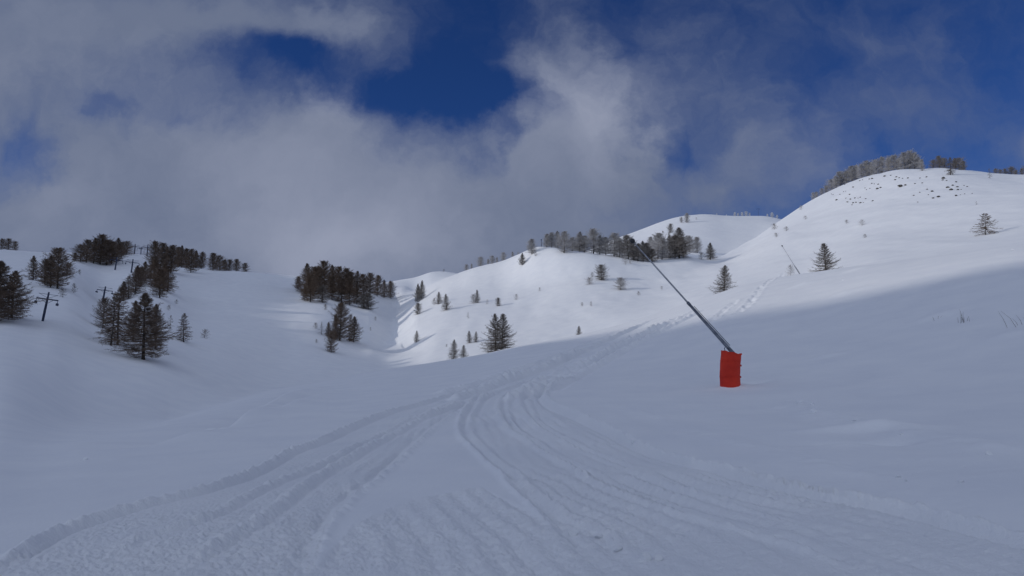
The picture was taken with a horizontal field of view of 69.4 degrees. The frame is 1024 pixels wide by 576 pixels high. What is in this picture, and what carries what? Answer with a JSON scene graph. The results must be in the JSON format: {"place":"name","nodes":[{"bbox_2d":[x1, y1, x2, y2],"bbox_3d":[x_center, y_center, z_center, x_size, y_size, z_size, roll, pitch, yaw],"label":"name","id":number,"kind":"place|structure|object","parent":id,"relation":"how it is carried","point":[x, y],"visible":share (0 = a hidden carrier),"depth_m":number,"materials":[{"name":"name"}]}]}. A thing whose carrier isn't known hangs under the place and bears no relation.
{"place":"outdoors","nodes":[
{"label":"outdoors","id":0,"kind":"place"},
{"bbox_2d":[0,237,1023,575],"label":"ground","id":1,"kind":"structure","parent":0,"point":[512,461],"depth_m":16.92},
{"bbox_2d":[0,274,16,320],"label":"larch tree","id":2,"kind":"object","parent":1,"relation":"on","point":[1,296],"visible":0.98,"depth_m":116.10,"materials":[{"name":"brown plant"}]},
{"bbox_2d":[0,270,32,317],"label":"larch tree","id":3,"kind":"object","parent":1,"relation":"on","point":[22,288],"visible":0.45,"depth_m":125.44,"materials":[{"name":"brown plant"}]},
{"bbox_2d":[0,260,51,319],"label":"larch tree","id":4,"kind":"object","parent":1,"relation":"on","point":[3,269],"visible":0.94,"depth_m":119.25,"materials":[{"name":"brown plant"}]},
{"bbox_2d":[34,292,58,320],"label":"lift pylon","id":5,"kind":"object","parent":1,"relation":"on","point":[45,307],"visible":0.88,"depth_m":128.55,"materials":[{"name":"grey metal"}]},
{"bbox_2d":[96,294,126,344],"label":"larch tree","id":6,"kind":"object","parent":1,"relation":"on","point":[113,329],"visible":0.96,"depth_m":123.87,"materials":[{"name":"brown plant"}]},
{"bbox_2d":[98,287,133,344],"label":"larch tree","id":7,"kind":"object","parent":1,"relation":"on","point":[119,302],"visible":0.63,"depth_m":126.81,"materials":[{"name":"brown plant"}]},
{"bbox_2d":[119,301,142,339],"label":"larch tree","id":8,"kind":"object","parent":1,"relation":"on","point":[129,317],"visible":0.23,"depth_m":135.82,"materials":[{"name":"brown plant"}]},
{"bbox_2d":[92,292,185,359],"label":"larch tree","id":9,"kind":"object","parent":1,"relation":"on","point":[145,314],"visible":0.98,"depth_m":114.58,"materials":[{"name":"green plant"}]},
{"bbox_2d":[145,304,172,348],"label":"larch tree","id":10,"kind":"object","parent":1,"relation":"on","point":[159,316],"visible":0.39,"depth_m":130.76,"materials":[{"name":"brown plant"}]},
{"bbox_2d":[172,313,193,341],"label":"larch tree","id":11,"kind":"object","parent":1,"relation":"on","point":[184,328],"visible":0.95,"depth_m":154.82,"materials":[{"name":"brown plant"}]},
{"bbox_2d":[448,340,459,358],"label":"larch tree","id":12,"kind":"object","parent":1,"relation":"on","point":[453,344],"visible":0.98,"depth_m":151.69,"materials":[{"name":"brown plant"}]},
{"bbox_2d":[630,238,741,387],"bbox_3d":[8.717,1.151,38.945,1.068,8.768,7.589,4,-8,-35],"label":"snow lance","id":13,"kind":"object","parent":1,"relation":"on","point":[730,365],"visible":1,"depth_m":35.66,"materials":[{"name":"grey metal"}]},
{"bbox_2d":[706,265,734,293],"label":"larch tree","id":14,"kind":"object","parent":1,"relation":"on","point":[725,275],"visible":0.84,"depth_m":144.98,"materials":[{"name":"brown plant"}]},
{"bbox_2d":[809,243,842,271],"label":"larch tree","id":15,"kind":"object","parent":1,"relation":"on","point":[826,261],"visible":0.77,"depth_m":140.79,"materials":[{"name":"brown plant"}]},
{"bbox_2d":[0,168,1023,377],"bbox_3d":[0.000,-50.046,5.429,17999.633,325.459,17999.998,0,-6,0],"label":"hills","id":16,"kind":"structure","parent":0,"point":[266,320],"depth_m":254.41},
{"bbox_2d":[1,238,15,249],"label":"larch tree","id":17,"kind":"object","parent":16,"relation":"on","point":[6,244],"visible":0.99,"depth_m":356.56,"materials":[{"name":"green plant"}]},
{"bbox_2d":[22,255,40,279],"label":"larch tree","id":18,"kind":"object","parent":16,"relation":"on","point":[32,271],"visible":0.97,"depth_m":206.11,"materials":[{"name":"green plant"}]},
{"bbox_2d":[33,259,51,283],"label":"larch tree","id":19,"kind":"object","parent":16,"relation":"on","point":[45,260],"visible":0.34,"depth_m":198.01,"materials":[{"name":"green plant"}]},
{"bbox_2d":[37,255,61,287],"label":"larch tree","id":20,"kind":"object","parent":16,"relation":"on","point":[46,275],"visible":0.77,"depth_m":190.80,"materials":[{"name":"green plant"}]},
{"bbox_2d":[39,247,78,288],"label":"larch tree","id":21,"kind":"object","parent":16,"relation":"on","point":[59,258],"visible":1,"depth_m":191.08,"materials":[{"name":"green plant"}]},
{"bbox_2d":[69,244,91,261],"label":"larch tree","id":22,"kind":"object","parent":16,"relation":"on","point":[77,251],"visible":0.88,"depth_m":301.45,"materials":[{"name":"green plant"}]},
{"bbox_2d":[81,239,96,262],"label":"larch tree","id":23,"kind":"object","parent":16,"relation":"on","point":[89,242],"visible":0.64,"depth_m":310.23,"materials":[{"name":"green plant"}]},
{"bbox_2d":[85,238,106,262],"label":"larch tree","id":24,"kind":"object","parent":16,"relation":"on","point":[97,249],"visible":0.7,"depth_m":318.16,"materials":[{"name":"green plant"}]},
{"bbox_2d":[89,297,112,328],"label":"larch tree","id":25,"kind":"object","parent":16,"relation":"on","point":[104,305],"visible":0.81,"depth_m":152.48,"materials":[{"name":"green plant"}]},
{"bbox_2d":[92,233,117,263],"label":"larch tree","id":26,"kind":"object","parent":16,"relation":"on","point":[102,239],"visible":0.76,"depth_m":321.55,"materials":[{"name":"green plant"}]},
{"bbox_2d":[95,239,122,264],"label":"larch tree","id":27,"kind":"object","parent":16,"relation":"on","point":[111,250],"visible":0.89,"depth_m":322.50,"materials":[{"name":"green plant"}]},
{"bbox_2d":[105,242,124,262],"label":"larch tree","id":28,"kind":"object","parent":16,"relation":"on","point":[114,254],"visible":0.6,"depth_m":326.79,"materials":[{"name":"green plant"}]},
{"bbox_2d":[115,238,126,259],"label":"larch tree","id":29,"kind":"object","parent":16,"relation":"on","point":[119,241],"visible":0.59,"depth_m":335.69,"materials":[{"name":"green plant"}]},
{"bbox_2d":[113,281,132,299],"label":"larch tree","id":30,"kind":"object","parent":16,"relation":"on","point":[123,284],"visible":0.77,"depth_m":225.33,"materials":[{"name":"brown plant"}]},
{"bbox_2d":[121,275,136,297],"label":"larch tree","id":31,"kind":"object","parent":16,"relation":"on","point":[130,283],"visible":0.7,"depth_m":229.99,"materials":[{"name":"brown plant"}]},
{"bbox_2d":[122,240,137,254],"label":"larch tree","id":32,"kind":"object","parent":16,"relation":"on","point":[129,246],"visible":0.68,"depth_m":371.06,"materials":[{"name":"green plant"}]},
{"bbox_2d":[118,265,148,293],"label":"larch tree","id":33,"kind":"object","parent":16,"relation":"on","point":[137,276],"visible":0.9,"depth_m":237.87,"materials":[{"name":"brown plant"}]},
{"bbox_2d":[132,267,149,284],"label":"larch tree","id":34,"kind":"object","parent":16,"relation":"on","point":[142,273],"visible":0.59,"depth_m":253.30,"materials":[{"name":"brown plant"}]},
{"bbox_2d":[143,259,161,284],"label":"larch tree","id":35,"kind":"object","parent":16,"relation":"on","point":[154,264],"visible":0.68,"depth_m":258.86,"materials":[{"name":"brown plant"}]},
{"bbox_2d":[141,240,168,266],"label":"larch tree","id":36,"kind":"object","parent":16,"relation":"on","point":[155,247],"visible":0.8,"depth_m":318.50,"materials":[{"name":"brown plant"}]},
{"bbox_2d":[147,268,172,297],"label":"larch tree","id":37,"kind":"object","parent":16,"relation":"on","point":[159,274],"visible":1,"depth_m":224.36,"materials":[{"name":"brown plant"}]},
{"bbox_2d":[157,242,168,267],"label":"larch tree","id":38,"kind":"object","parent":16,"relation":"on","point":[163,245],"visible":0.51,"depth_m":339.47,"materials":[{"name":"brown plant"}]},
{"bbox_2d":[155,263,177,288],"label":"larch tree","id":39,"kind":"object","parent":16,"relation":"on","point":[165,266],"visible":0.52,"depth_m":257.80,"materials":[{"name":"brown plant"}]},
{"bbox_2d":[159,266,178,291],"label":"larch tree","id":40,"kind":"object","parent":16,"relation":"on","point":[172,276],"visible":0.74,"depth_m":258.06,"materials":[{"name":"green plant"}]},
{"bbox_2d":[161,245,186,271],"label":"larch tree","id":41,"kind":"object","parent":16,"relation":"on","point":[172,251],"visible":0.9,"depth_m":334.23,"materials":[{"name":"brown plant"}]},
{"bbox_2d":[176,245,187,267],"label":"larch tree","id":42,"kind":"object","parent":16,"relation":"on","point":[181,256],"visible":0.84,"depth_m":400.38,"materials":[{"name":"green plant"}]},
{"bbox_2d":[182,248,199,272],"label":"larch tree","id":43,"kind":"object","parent":16,"relation":"on","point":[192,255],"visible":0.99,"depth_m":358.97,"materials":[{"name":"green plant"}]},
{"bbox_2d":[197,251,207,268],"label":"larch tree","id":44,"kind":"object","parent":16,"relation":"on","point":[202,255],"visible":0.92,"depth_m":416.13,"materials":[{"name":"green plant"}]},
{"bbox_2d":[205,252,221,269],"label":"larch tree","id":45,"kind":"object","parent":16,"relation":"on","point":[213,266],"visible":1,"depth_m":391.88,"materials":[{"name":"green plant"}]},
{"bbox_2d":[214,255,228,270],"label":"larch tree","id":46,"kind":"object","parent":16,"relation":"on","point":[221,261],"visible":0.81,"depth_m":403.88,"materials":[{"name":"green plant"}]},
{"bbox_2d":[231,259,241,270],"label":"larch tree","id":47,"kind":"object","parent":16,"relation":"on","point":[237,262],"visible":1,"depth_m":417.42,"materials":[{"name":"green plant"}]},
{"bbox_2d":[294,263,311,291],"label":"larch tree","id":48,"kind":"object","parent":16,"relation":"on","point":[307,267],"visible":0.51,"depth_m":328.36,"materials":[{"name":"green plant"}]},
{"bbox_2d":[297,273,324,301],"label":"larch tree","id":49,"kind":"object","parent":16,"relation":"on","point":[310,287],"visible":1,"depth_m":300.62,"materials":[{"name":"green plant"}]},
{"bbox_2d":[300,266,327,293],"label":"larch tree","id":50,"kind":"object","parent":16,"relation":"on","point":[314,271],"visible":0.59,"depth_m":320.94,"materials":[{"name":"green plant"}]},
{"bbox_2d":[315,266,328,291],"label":"larch tree","id":51,"kind":"object","parent":16,"relation":"on","point":[321,269],"visible":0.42,"depth_m":331.02,"materials":[{"name":"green plant"}]},
{"bbox_2d":[315,285,329,302],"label":"larch tree","id":52,"kind":"object","parent":16,"relation":"on","point":[322,293],"visible":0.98,"depth_m":304.18,"materials":[{"name":"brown plant"}]},
{"bbox_2d":[316,260,334,291],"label":"larch tree","id":53,"kind":"object","parent":16,"relation":"on","point":[324,265],"visible":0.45,"depth_m":337.06,"materials":[{"name":"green plant"}]},
{"bbox_2d":[325,331,338,351],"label":"larch tree","id":54,"kind":"object","parent":16,"relation":"on","point":[332,337],"visible":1,"depth_m":208.48,"materials":[{"name":"grey plant"}]},
{"bbox_2d":[324,275,342,299],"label":"larch tree","id":55,"kind":"object","parent":16,"relation":"on","point":[331,289],"visible":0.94,"depth_m":320.91,"materials":[{"name":"black plant"}]},
{"bbox_2d":[327,265,340,291],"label":"larch tree","id":56,"kind":"object","parent":16,"relation":"on","point":[335,273],"visible":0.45,"depth_m":342.82,"materials":[{"name":"black plant"}]},
{"bbox_2d":[329,315,342,340],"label":"larch tree","id":57,"kind":"object","parent":16,"relation":"on","point":[336,329],"visible":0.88,"depth_m":231.73,"materials":[{"name":"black plant"}]},
{"bbox_2d":[333,266,349,292],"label":"larch tree","id":58,"kind":"object","parent":16,"relation":"on","point":[339,270],"visible":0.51,"depth_m":348.13,"materials":[{"name":"black plant"}]},
{"bbox_2d":[333,278,350,302],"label":"larch tree","id":59,"kind":"object","parent":16,"relation":"on","point":[342,282],"visible":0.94,"depth_m":322.36,"materials":[{"name":"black plant"}]},
{"bbox_2d":[328,302,356,340],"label":"larch tree","id":60,"kind":"object","parent":16,"relation":"on","point":[341,310],"visible":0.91,"depth_m":233.09,"materials":[{"name":"grey plant"}]},
{"bbox_2d":[341,267,357,291],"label":"larch tree","id":61,"kind":"object","parent":16,"relation":"on","point":[346,269],"visible":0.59,"depth_m":351.37,"materials":[{"name":"black plant"}]},
{"bbox_2d":[342,281,359,304],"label":"larch tree","id":62,"kind":"object","parent":16,"relation":"on","point":[350,288],"visible":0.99,"depth_m":321.46,"materials":[{"name":"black plant"}]},
{"bbox_2d":[345,316,363,341],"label":"larch tree","id":63,"kind":"object","parent":16,"relation":"on","point":[354,323],"visible":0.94,"depth_m":238.01,"materials":[{"name":"black plant"}]},
{"bbox_2d":[352,271,366,294],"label":"larch tree","id":64,"kind":"object","parent":16,"relation":"on","point":[357,278],"visible":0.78,"depth_m":356.03,"materials":[{"name":"black plant"}]},
{"bbox_2d":[354,293,371,308],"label":"larch tree","id":65,"kind":"object","parent":16,"relation":"on","point":[361,297],"visible":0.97,"depth_m":320.80,"materials":[{"name":"black plant"}]},
{"bbox_2d":[358,274,371,293],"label":"larch tree","id":66,"kind":"object","parent":16,"relation":"on","point":[364,278],"visible":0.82,"depth_m":359.79,"materials":[{"name":"black plant"}]},
{"bbox_2d":[359,293,378,309],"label":"larch tree","id":67,"kind":"object","parent":16,"relation":"on","point":[370,302],"visible":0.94,"depth_m":321.35,"materials":[{"name":"black plant"}]},
{"bbox_2d":[364,272,376,293],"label":"larch tree","id":68,"kind":"object","parent":16,"relation":"on","point":[370,278],"visible":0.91,"depth_m":362.67,"materials":[{"name":"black plant"}]},
{"bbox_2d":[372,275,382,296],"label":"larch tree","id":69,"kind":"object","parent":16,"relation":"on","point":[378,277],"visible":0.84,"depth_m":374.31,"materials":[{"name":"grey plant"}]},
{"bbox_2d":[379,280,390,296],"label":"larch tree","id":70,"kind":"object","parent":16,"relation":"on","point":[384,285],"visible":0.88,"depth_m":384.06,"materials":[{"name":"grey plant"}]},
{"bbox_2d":[385,281,398,297],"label":"larch tree","id":71,"kind":"object","parent":16,"relation":"on","point":[390,284],"visible":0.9,"depth_m":390.53,"materials":[{"name":"grey plant"}]},
{"bbox_2d":[478,313,510,351],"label":"larch tree","id":72,"kind":"object","parent":16,"relation":"on","point":[494,329],"visible":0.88,"depth_m":185.33,"materials":[{"name":"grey plant"}]},
{"bbox_2d":[485,314,517,351],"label":"larch tree","id":73,"kind":"object","parent":16,"relation":"on","point":[502,317],"visible":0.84,"depth_m":186.18,"materials":[{"name":"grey plant"}]},
{"bbox_2d":[525,239,537,254],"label":"larch tree","id":74,"kind":"object","parent":16,"relation":"on","point":[530,248],"visible":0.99,"depth_m":315.24,"materials":[{"name":"grey plant"}]},
{"bbox_2d":[547,232,557,246],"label":"larch tree","id":75,"kind":"object","parent":16,"relation":"on","point":[552,237],"visible":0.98,"depth_m":320.84,"materials":[{"name":"grey plant"}]},
{"bbox_2d":[555,231,575,252],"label":"larch tree","id":76,"kind":"object","parent":16,"relation":"on","point":[564,238],"visible":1,"depth_m":303.65,"materials":[{"name":"grey plant"}]},
{"bbox_2d":[570,231,586,252],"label":"larch tree","id":77,"kind":"object","parent":16,"relation":"on","point":[578,242],"visible":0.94,"depth_m":312.50,"materials":[{"name":"grey plant"}]},
{"bbox_2d":[578,235,590,251],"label":"larch tree","id":78,"kind":"object","parent":16,"relation":"on","point":[584,238],"visible":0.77,"depth_m":312.01,"materials":[{"name":"grey plant"}]},
{"bbox_2d":[583,228,604,253],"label":"larch tree","id":79,"kind":"object","parent":16,"relation":"on","point":[594,237],"visible":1,"depth_m":305.16,"materials":[{"name":"grey plant"}]},
{"bbox_2d":[594,264,607,279],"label":"larch tree","id":80,"kind":"object","parent":16,"relation":"on","point":[601,273],"visible":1,"depth_m":273.88,"materials":[{"name":"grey plant"}]},
{"bbox_2d":[598,237,610,254],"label":"larch tree","id":81,"kind":"object","parent":16,"relation":"on","point":[604,242],"visible":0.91,"depth_m":305.04,"materials":[{"name":"grey plant"}]},
{"bbox_2d":[601,232,622,255],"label":"larch tree","id":82,"kind":"object","parent":16,"relation":"on","point":[612,240],"visible":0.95,"depth_m":303.22,"materials":[{"name":"grey plant"}]},
{"bbox_2d":[610,238,628,256],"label":"larch tree","id":83,"kind":"object","parent":16,"relation":"on","point":[619,254],"visible":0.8,"depth_m":302.64,"materials":[{"name":"grey plant"}]},
{"bbox_2d":[613,277,629,289],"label":"larch tree","id":84,"kind":"object","parent":16,"relation":"on","point":[619,280],"visible":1,"depth_m":255.75,"materials":[{"name":"grey plant"}]},
{"bbox_2d":[615,234,644,258],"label":"larch tree","id":85,"kind":"object","parent":16,"relation":"on","point":[626,241],"visible":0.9,"depth_m":301.31,"materials":[{"name":"grey plant"}]},
{"bbox_2d":[631,243,644,260],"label":"larch tree","id":86,"kind":"object","parent":16,"relation":"on","point":[639,245],"visible":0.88,"depth_m":301.20,"materials":[{"name":"black plant"}]},
{"bbox_2d":[645,248,658,261],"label":"larch tree","id":87,"kind":"object","parent":16,"relation":"on","point":[652,257],"visible":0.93,"depth_m":301.76,"materials":[{"name":"grey plant"}]},
{"bbox_2d":[648,232,668,258],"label":"larch tree","id":88,"kind":"object","parent":16,"relation":"on","point":[657,236],"visible":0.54,"depth_m":511.49,"materials":[{"name":"grey plant"}]},
{"bbox_2d":[655,237,671,259],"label":"larch tree","id":89,"kind":"object","parent":16,"relation":"on","point":[661,247],"visible":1,"depth_m":307.92,"materials":[{"name":"grey plant"}]},
{"bbox_2d":[664,235,683,257],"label":"larch tree","id":90,"kind":"object","parent":16,"relation":"on","point":[675,250],"visible":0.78,"depth_m":308.80,"materials":[{"name":"black plant"}]},
{"bbox_2d":[667,227,694,258],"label":"larch tree","id":91,"kind":"object","parent":16,"relation":"on","point":[678,231],"visible":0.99,"depth_m":306.85,"materials":[{"name":"black plant"}]},
{"bbox_2d":[691,237,703,252],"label":"larch tree","id":92,"kind":"object","parent":16,"relation":"on","point":[697,244],"visible":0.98,"depth_m":531.18,"materials":[{"name":"grey plant"}]},
{"bbox_2d":[705,243,716,259],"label":"larch tree","id":93,"kind":"object","parent":16,"relation":"on","point":[710,252],"visible":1,"depth_m":318.87,"materials":[{"name":"grey plant"}]},
{"bbox_2d":[843,166,858,180],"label":"larch tree","id":94,"kind":"object","parent":16,"relation":"on","point":[851,172],"visible":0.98,"depth_m":409.08,"materials":[{"name":"grey plant"}]},
{"bbox_2d":[855,163,868,177],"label":"larch tree","id":95,"kind":"object","parent":16,"relation":"on","point":[859,170],"visible":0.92,"depth_m":397.02,"materials":[{"name":"grey plant"}]},
{"bbox_2d":[858,160,871,175],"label":"larch tree","id":96,"kind":"object","parent":16,"relation":"on","point":[866,164],"visible":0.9,"depth_m":395.06,"materials":[{"name":"grey plant"}]},
{"bbox_2d":[869,159,887,174],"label":"larch tree","id":97,"kind":"object","parent":16,"relation":"on","point":[877,166],"visible":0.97,"depth_m":387.37,"materials":[{"name":"grey plant"}]},
{"bbox_2d":[875,157,885,172],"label":"larch tree","id":98,"kind":"object","parent":16,"relation":"on","point":[881,159],"visible":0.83,"depth_m":386.86,"materials":[{"name":"grey plant"}]},
{"bbox_2d":[883,154,900,170],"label":"larch tree","id":99,"kind":"object","parent":16,"relation":"on","point":[891,157],"visible":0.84,"depth_m":365.51,"materials":[{"name":"grey plant"}]},
{"bbox_2d":[895,152,911,168],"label":"larch tree","id":100,"kind":"object","parent":16,"relation":"on","point":[904,161],"visible":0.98,"depth_m":356.74,"materials":[{"name":"grey plant"}]},
{"bbox_2d":[906,152,923,168],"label":"larch tree","id":101,"kind":"object","parent":16,"relation":"on","point":[914,165],"visible":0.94,"depth_m":354.99,"materials":[{"name":"grey plant"}]},
{"bbox_2d":[936,157,952,167],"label":"larch tree","id":102,"kind":"object","parent":16,"relation":"on","point":[942,161],"visible":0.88,"depth_m":326.48,"materials":[{"name":"grey plant"}]},
{"bbox_2d":[944,157,955,174],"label":"larch tree","id":103,"kind":"object","parent":16,"relation":"on","point":[950,167],"visible":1,"depth_m":290.19,"materials":[{"name":"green plant"}]},
{"bbox_2d":[951,156,966,169],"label":"larch tree","id":104,"kind":"object","parent":16,"relation":"on","point":[959,161],"visible":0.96,"depth_m":319.57,"materials":[{"name":"grey plant"}]},
{"bbox_2d":[970,213,1002,235],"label":"larch tree","id":105,"kind":"object","parent":16,"relation":"on","point":[985,227],"visible":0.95,"depth_m":163.87,"materials":[{"name":"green plant"}]},
{"bbox_2d":[0,0,1023,281],"label":"sky","id":106,"kind":"structure","parent":0,"point":[394,140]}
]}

